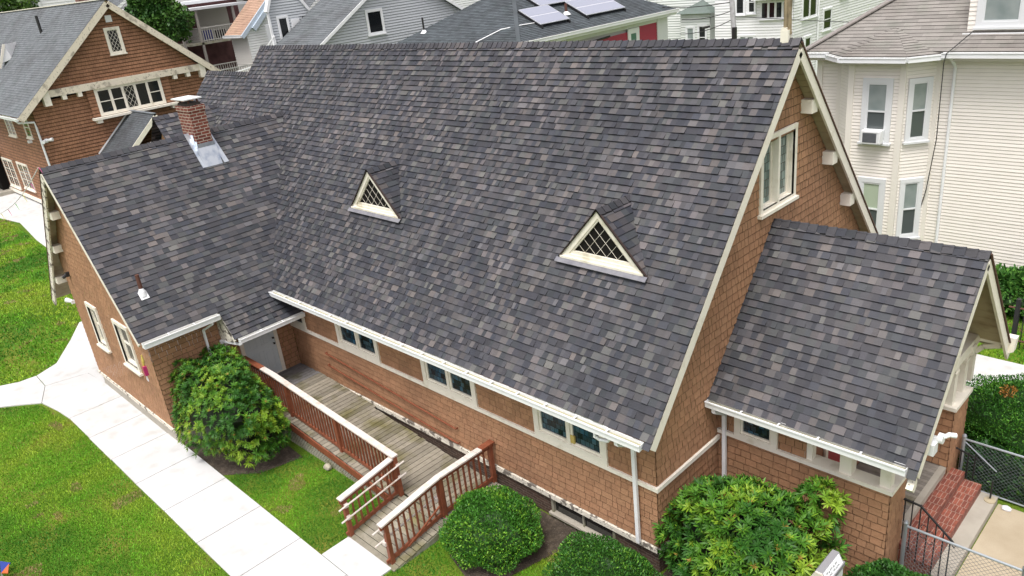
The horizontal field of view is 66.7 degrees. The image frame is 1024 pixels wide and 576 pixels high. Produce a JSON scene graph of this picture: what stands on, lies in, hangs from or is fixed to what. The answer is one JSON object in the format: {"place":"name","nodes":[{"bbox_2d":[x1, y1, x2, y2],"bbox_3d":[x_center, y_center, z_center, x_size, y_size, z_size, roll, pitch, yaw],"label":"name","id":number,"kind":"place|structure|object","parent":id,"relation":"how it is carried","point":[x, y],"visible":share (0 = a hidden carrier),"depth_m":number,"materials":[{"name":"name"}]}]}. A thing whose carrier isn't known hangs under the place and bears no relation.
{"place":"outdoors","nodes":[
{"label":"outdoors","id":0,"kind":"place"},
{"bbox_2d":[0,218,103,383],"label":"grass","id":1,"kind":"structure","parent":0,"point":[22,251],"depth_m":30.61,"materials":[{"name":"green plant"}]},
{"bbox_2d":[2,0,126,70],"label":"white building","id":2,"kind":"structure","parent":0,"point":[41,3],"depth_m":78.52,"materials":[{"name":"grey"}]},
{"bbox_2d":[0,405,226,575],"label":"grass","id":3,"kind":"structure","parent":0,"point":[4,508],"depth_m":18.00,"materials":[{"name":"green plant"}]},
{"bbox_2d":[108,0,247,12],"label":"grey roofed house","id":4,"kind":"structure","parent":0,"point":[118,2],"depth_m":63.59,"materials":[{"name":"wood"}]},
{"bbox_2d":[122,0,246,70],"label":"deck house","id":5,"kind":"structure","parent":0,"point":[214,19],"depth_m":57.71,"materials":[{"name":"red"}]},
{"bbox_2d":[221,64,251,71],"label":"railing","id":6,"kind":"object","parent":5,"relation":"attached to","point":[226,69],"visible":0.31,"depth_m":50.77,"materials":[{"name":"white wood"}]},
{"bbox_2d":[0,192,390,575],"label":"path","id":7,"kind":"structure","parent":0,"point":[227,526],"depth_m":18.84,"materials":[{"name":"concrete"}]},
{"bbox_2d":[222,0,318,71],"bbox_3d":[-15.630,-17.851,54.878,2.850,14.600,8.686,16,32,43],"label":"peach roof house","id":8,"kind":"structure","parent":0,"point":[246,32],"depth_m":52.19,"materials":[{"name":"concrete"}]},
{"bbox_2d":[235,0,463,71],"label":"grey house","id":9,"kind":"structure","parent":0,"point":[320,22],"depth_m":44.89,"materials":[{"name":"white wood"}]},
{"bbox_2d":[276,15,290,38],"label":"window","id":10,"kind":"structure","parent":9,"relation":"in","point":[283,24],"depth_m":45.33,"materials":[{"name":"white metal"}]},
{"bbox_2d":[290,18,299,27],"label":"window","id":11,"kind":"structure","parent":9,"relation":"in","point":[293,21],"depth_m":45.74,"materials":[{"name":"white metal"}]},
{"bbox_2d":[364,8,386,36],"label":"window","id":12,"kind":"structure","parent":9,"relation":"in","point":[375,23],"depth_m":44.34,"materials":[{"name":"white metal"}]},
{"bbox_2d":[452,0,478,7],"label":"tall white house","id":13,"kind":"structure","parent":0,"point":[464,3],"depth_m":61.28,"materials":[{"name":"grey"}]},
{"bbox_2d":[0,220,1023,575],"bbox_3d":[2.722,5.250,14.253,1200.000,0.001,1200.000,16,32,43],"label":"lawn","id":14,"kind":"structure","parent":0,"point":[248,478],"depth_m":18.04,"materials":[{"name":"green plant"}]},
{"bbox_2d":[0,561,10,575],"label":"pinwheel toy","id":15,"kind":"object","parent":14,"relation":"on","point":[4,566],"visible":1,"depth_m":16.13,"materials":[{"name":"plastic"}]},
{"bbox_2d":[0,0,39,11],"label":"broadleaf tree","id":16,"kind":"object","parent":14,"relation":"on","point":[9,5],"visible":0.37,"depth_m":68.98,"materials":[{"name":"green plant"}]},
{"bbox_2d":[0,0,221,202],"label":"shingled house","id":17,"kind":"structure","parent":14,"relation":"on","point":[121,80],"depth_m":44.05,"materials":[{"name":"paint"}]},
{"bbox_2d":[0,159,10,189],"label":"doorway","id":18,"kind":"structure","parent":17,"relation":"in","point":[4,183],"depth_m":50.95,"materials":[{"name":"black"}]},
{"bbox_2d":[2,115,17,137],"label":"window","id":19,"kind":"structure","parent":17,"relation":"in","point":[14,135],"depth_m":45.86,"materials":[{"name":"beige paint"}]},
{"bbox_2d":[1,157,21,189],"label":"window","id":20,"kind":"structure","parent":17,"relation":"in","point":[18,186],"depth_m":49.77,"materials":[{"name":"beige paint"}]},
{"bbox_2d":[15,161,36,192],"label":"window","id":21,"kind":"structure","parent":17,"relation":"in","point":[25,167],"depth_m":47.41,"materials":[{"name":"beige paint"}]},
{"bbox_2d":[23,119,33,139],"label":"window","id":22,"kind":"structure","parent":17,"relation":"in","point":[29,136],"depth_m":43.37,"materials":[{"name":"beige paint"}]},
{"bbox_2d":[103,26,126,55],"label":"window","id":23,"kind":"structure","parent":17,"relation":"in","point":[115,43],"depth_m":43.53,"materials":[{"name":"beige paint"}]},
{"bbox_2d":[93,78,166,115],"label":"window","id":24,"kind":"structure","parent":17,"relation":"in","point":[110,100],"depth_m":44.61,"materials":[{"name":"beige paint"}]},
{"bbox_2d":[123,0,195,42],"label":"broadleaf tree","id":25,"kind":"object","parent":14,"relation":"on","point":[151,13],"visible":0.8,"depth_m":49.65,"materials":[{"name":"green plant"}]},
{"bbox_2d":[160,343,291,469],"bbox_3d":[-7.393,2.788,19.667,4.970,2.558,2.576,16,32,43],"label":"rhododendron bush","id":26,"kind":"object","parent":14,"relation":"on","point":[224,406],"visible":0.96,"depth_m":18.54,"materials":[{"name":"green plant"}]},
{"bbox_2d":[185,430,302,474],"bbox_3d":[-6.768,4.058,19.694,3.280,0.030,1.810,16,32,43],"label":"bush bed","id":27,"kind":"object","parent":14,"relation":"on","point":[222,464],"visible":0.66,"depth_m":19.12,"materials":[{"name":"soil"}]},
{"bbox_2d":[323,463,331,470],"bbox_3d":[-4.362,4.239,18.438,0.231,0.160,0.175,16,32,43],"label":"stone","id":28,"kind":"object","parent":14,"relation":"on","point":[327,466],"visible":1,"depth_m":18.37,"materials":[{"name":"beige stone"}]},
{"bbox_2d":[241,352,502,571],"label":"wheelchair ramp","id":29,"kind":"structure","parent":14,"relation":"on","point":[368,446],"depth_m":17.48,"materials":[{"name":"brown wood"}]},
{"bbox_2d":[230,453,558,575],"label":"grass","id":30,"kind":"structure","parent":14,"relation":"on","point":[328,502],"depth_m":17.27,"materials":[{"name":"green plant"}]},
{"bbox_2d":[39,0,1018,575],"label":"church","id":31,"kind":"structure","parent":14,"relation":"on","point":[545,266],"depth_m":15.35,"materials":[{"name":"grey"}]},
{"bbox_2d":[0,167,41,218],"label":"bunting","id":32,"kind":"object","parent":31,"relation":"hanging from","point":[22,193],"visible":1,"depth_m":22.20},
{"bbox_2d":[84,301,111,353],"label":"window","id":33,"kind":"structure","parent":31,"relation":"in","point":[102,343],"depth_m":21.93,"materials":[{"name":"beige paint"}]},
{"bbox_2d":[111,318,143,376],"bbox_3d":[-10.050,1.527,20.351,1.130,1.380,0.195,16,32,43],"label":"window","id":34,"kind":"structure","parent":31,"relation":"in","point":[125,342],"depth_m":20.51,"materials":[{"name":"beige paint"}]},
{"bbox_2d":[141,355,148,381],"bbox_3d":[-8.855,1.927,18.743,0.180,0.722,0.093,16,32,43],"label":"ribbon windsock","id":35,"kind":"object","parent":31,"relation":"hanging from","point":[145,370],"visible":1,"depth_m":18.69,"materials":[{"name":"fabric"}]},
{"bbox_2d":[243,331,281,376],"bbox_3d":[-6.876,1.521,21.207,0.105,2.040,0.900,16,32,43],"label":"door","id":36,"kind":"structure","parent":31,"relation":"in","point":[262,349],"depth_m":21.37,"materials":[{"name":"grey metal"}]},
{"bbox_2d":[293,299,306,329],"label":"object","id":37,"kind":"structure","parent":31,"relation":"in","point":[300,322],"depth_m":21.29,"materials":[{"name":"beige paint"}]},
{"bbox_2d":[333,314,380,362],"bbox_3d":[-3.867,1.160,19.313,1.800,1.035,0.077,16,32,43],"label":"window","id":38,"kind":"structure","parent":31,"relation":"in","point":[367,347],"depth_m":19.36,"materials":[{"name":"beige paint"}]},
{"bbox_2d":[419,349,478,407],"bbox_3d":[-1.403,1.871,16.960,1.800,1.035,0.077,16,32,43],"label":"window","id":39,"kind":"structure","parent":31,"relation":"in","point":[458,387],"depth_m":17.01,"materials":[{"name":"beige paint"}]},
{"bbox_2d":[531,395,608,465],"bbox_3d":[1.064,2.582,14.603,1.810,1.035,0.077,16,32,43],"label":"window","id":40,"kind":"structure","parent":31,"relation":"in","point":[556,430],"depth_m":14.66,"materials":[{"name":"beige paint"}]},
{"bbox_2d":[549,499,615,541],"bbox_3d":[1.398,4.603,15.394,1.720,0.420,0.150,16,32,43],"label":"basement window","id":41,"kind":"structure","parent":31,"relation":"in","point":[563,513],"depth_m":15.54,"materials":[{"name":"beige wood"}]},
{"bbox_2d":[734,417,777,451],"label":"window","id":42,"kind":"structure","parent":31,"relation":"in","point":[760,436],"depth_m":14.09,"materials":[{"name":"beige paint"}]},
{"bbox_2d":[753,122,798,219],"bbox_3d":[4.843,-2.167,14.268,0.235,1.460,1.430,16,32,43],"label":"window","id":43,"kind":"structure","parent":31,"relation":"in","point":[778,170],"depth_m":14.40,"materials":[{"name":"beige paint"}]},
{"bbox_2d":[828,450,839,462],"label":"window","id":44,"kind":"structure","parent":31,"relation":"in","point":[834,456],"depth_m":14.27,"materials":[{"name":"red paint"}]},
{"bbox_2d":[901,498,955,575],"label":"iron railing","id":45,"kind":"object","parent":31,"relation":"attached to","point":[930,517],"visible":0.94,"depth_m":13.03,"materials":[{"name":"black metal"}]},
{"bbox_2d":[953,446,978,479],"bbox_3d":[8.807,3.411,15.152,0.456,0.631,0.030,16,32,43],"label":"iron railing","id":46,"kind":"object","parent":31,"relation":"attached to","point":[968,453],"visible":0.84,"depth_m":15.09,"materials":[{"name":"black metal"}]},
{"bbox_2d":[984,481,995,503],"bbox_3d":[9.090,3.851,14.761,0.200,0.450,0.200,16,32,43],"label":"iron post","id":47,"kind":"object","parent":31,"relation":"on","point":[989,499],"visible":1,"depth_m":14.79,"materials":[{"name":"black metal"}]},
{"bbox_2d":[396,0,679,43],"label":"solar house","id":48,"kind":"structure","parent":14,"relation":"on","point":[480,21],"depth_m":39.79,"materials":[{"name":"concrete"}]},
{"bbox_2d":[627,27,639,40],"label":"window","id":49,"kind":"structure","parent":48,"relation":"in","point":[633,34],"depth_m":42.08,"materials":[{"name":"white metal"}]},
{"bbox_2d":[662,0,842,38],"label":"utility pole","id":50,"kind":"object","parent":14,"relation":"on","point":[733,16],"visible":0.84,"depth_m":39.34,"materials":[{"name":"metal"}]},
{"bbox_2d":[805,0,1023,267],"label":"clapboard house","id":51,"kind":"structure","parent":14,"relation":"on","point":[933,90],"depth_m":22.46,"materials":[{"name":"beige wood"}]},
{"bbox_2d":[860,128,883,144],"bbox_3d":[10.725,-4.514,23.139,0.570,0.380,0.405,16,32,43],"label":"air conditioner","id":52,"kind":"object","parent":51,"relation":"attached to","point":[871,136],"visible":1,"depth_m":22.99,"materials":[{"name":"white metal"}]},
{"bbox_2d":[858,176,885,234],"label":"window","id":53,"kind":"structure","parent":51,"relation":"in","point":[873,189],"depth_m":23.89,"materials":[{"name":"white plastic"}]},
{"bbox_2d":[857,78,893,145],"bbox_3d":[10.720,-5.182,22.924,0.940,1.950,0.105,16,32,43],"label":"window","id":54,"kind":"structure","parent":51,"relation":"in","point":[877,93],"depth_m":22.86,"materials":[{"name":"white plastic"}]},
{"bbox_2d":[895,177,923,238],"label":"window","id":55,"kind":"structure","parent":51,"relation":"in","point":[911,189],"depth_m":23.59,"materials":[{"name":"white plastic"}]},
{"bbox_2d":[902,76,933,144],"bbox_3d":[11.722,-5.113,22.469,0.760,1.880,0.364,-12,23,-12],"label":"window","id":56,"kind":"structure","parent":51,"relation":"in","point":[920,90],"depth_m":22.44,"materials":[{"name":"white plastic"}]},
{"bbox_2d":[899,520,1023,575],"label":"chain link fence","id":57,"kind":"object","parent":14,"relation":"on","point":[906,526],"visible":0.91,"depth_m":12.88,"materials":[{"name":"metal"}]},
{"bbox_2d":[956,439,1023,503],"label":"climbing shrub","id":58,"kind":"object","parent":14,"relation":"on","point":[1001,472],"visible":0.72,"depth_m":15.05,"materials":[{"name":"green plant"}]},
{"bbox_2d":[958,434,1023,506],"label":"chain link fence","id":59,"kind":"object","parent":14,"relation":"on","point":[964,440],"visible":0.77,"depth_m":14.96,"materials":[{"name":"metal"}]},
{"bbox_2d":[963,372,1023,463],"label":"yew hedge","id":60,"kind":"object","parent":14,"relation":"on","point":[995,412],"visible":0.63,"depth_m":15.66,"materials":[{"name":"green plant"}]},
{"bbox_2d":[996,263,1023,319],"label":"leafy shrub","id":61,"kind":"object","parent":14,"relation":"on","point":[1011,281],"visible":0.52,"depth_m":21.38,"materials":[{"name":"green plant"}]},
{"bbox_2d":[1009,298,1023,348],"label":"iron fence","id":62,"kind":"object","parent":14,"relation":"on","point":[1018,308],"visible":0.63,"depth_m":19.72,"materials":[{"name":"black metal"}]},
{"bbox_2d":[450,498,844,575],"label":"soil bed","id":63,"kind":"object","parent":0,"point":[556,532],"visible":0.21,"depth_m":15.15,"materials":[{"name":"brown soil"}]},
{"bbox_2d":[437,484,544,575],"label":"boxwood bush","id":64,"kind":"object","parent":63,"relation":"on","point":[497,527],"visible":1,"depth_m":14.65,"materials":[{"name":"green plant"}]},
{"bbox_2d":[541,530,666,575],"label":"yew bush","id":65,"kind":"object","parent":63,"relation":"on","point":[588,556],"visible":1,"depth_m":13.73,"materials":[{"name":"green plant"}]},
{"bbox_2d":[652,473,852,575],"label":"rhododendron bush","id":66,"kind":"object","parent":63,"relation":"on","point":[741,527],"visible":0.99,"depth_m":12.69,"materials":[{"name":"green plant"}]},
{"bbox_2d":[811,550,844,575],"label":"sign board","id":67,"kind":"object","parent":63,"relation":"on","point":[832,563],"visible":1,"depth_m":11.93,"materials":[{"name":"white metal"}]},
{"bbox_2d":[845,557,932,575],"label":"yew bush","id":68,"kind":"object","parent":63,"relation":"on","point":[888,568],"visible":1,"depth_m":12.91,"materials":[{"name":"green plant"}]},
{"bbox_2d":[646,0,714,39],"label":"mint house","id":69,"kind":"structure","parent":0,"point":[679,28],"depth_m":51.08,"materials":[{"name":"grey"}]},
{"bbox_2d":[685,26,694,39],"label":"window","id":70,"kind":"structure","parent":69,"relation":"in","point":[688,29],"depth_m":51.28,"materials":[{"name":"white metal"}]},
{"bbox_2d":[697,24,706,39],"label":"window","id":71,"kind":"structure","parent":69,"relation":"in","point":[702,35],"depth_m":50.68,"materials":[{"name":"white metal"}]},
{"bbox_2d":[715,0,885,75],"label":"white house","id":72,"kind":"structure","parent":0,"point":[822,12],"depth_m":46.03,"materials":[{"name":"grey"}]},
{"bbox_2d":[735,0,745,15],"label":"window","id":73,"kind":"structure","parent":72,"relation":"in","point":[740,5],"depth_m":45.97,"materials":[{"name":"white metal"}]},
{"bbox_2d":[738,35,754,38],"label":"window","id":74,"kind":"structure","parent":72,"relation":"in","point":[739,36],"depth_m":46.32,"materials":[{"name":"white metal"}]},
{"bbox_2d":[746,0,756,14],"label":"window","id":75,"kind":"structure","parent":72,"relation":"in","point":[751,5],"depth_m":45.48,"materials":[{"name":"white metal"}]},
{"bbox_2d":[759,0,783,20],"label":"window","id":76,"kind":"structure","parent":72,"relation":"in","point":[768,9],"depth_m":44.67,"materials":[{"name":"white metal"}]},
{"bbox_2d":[804,34,811,60],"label":"window","id":77,"kind":"structure","parent":72,"relation":"in","point":[807,39],"depth_m":45.77,"materials":[{"name":"white metal"}]},
{"bbox_2d":[802,0,817,19],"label":"window","id":78,"kind":"structure","parent":72,"relation":"in","point":[809,8],"depth_m":45.10,"materials":[{"name":"white metal"}]},
{"bbox_2d":[822,7,832,31],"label":"window","id":79,"kind":"structure","parent":72,"relation":"in","point":[827,12],"depth_m":46.97,"materials":[{"name":"white metal"}]},
{"bbox_2d":[956,504,1023,575],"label":"walkway","id":80,"kind":"structure","parent":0,"point":[1001,537],"depth_m":13.98,"materials":[{"name":"beige concrete"}]},
{"bbox_2d":[1001,505,1011,511],"bbox_3d":[9.392,4.185,14.778,0.173,0.100,0.136,16,32,43],"label":"paper scrap","id":81,"kind":"object","parent":80,"relation":"on","point":[1006,508],"visible":1,"depth_m":14.74,"materials":[{"name":"white paper"}]},
{"bbox_2d":[966,354,1023,385],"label":"path","id":82,"kind":"structure","parent":0,"point":[986,366],"depth_m":19.27,"materials":[{"name":"concrete"}]},
{"bbox_2d":[978,314,1023,364],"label":"grass","id":83,"kind":"structure","parent":0,"point":[994,351],"depth_m":20.00,"materials":[{"name":"green plant"}]}
]}

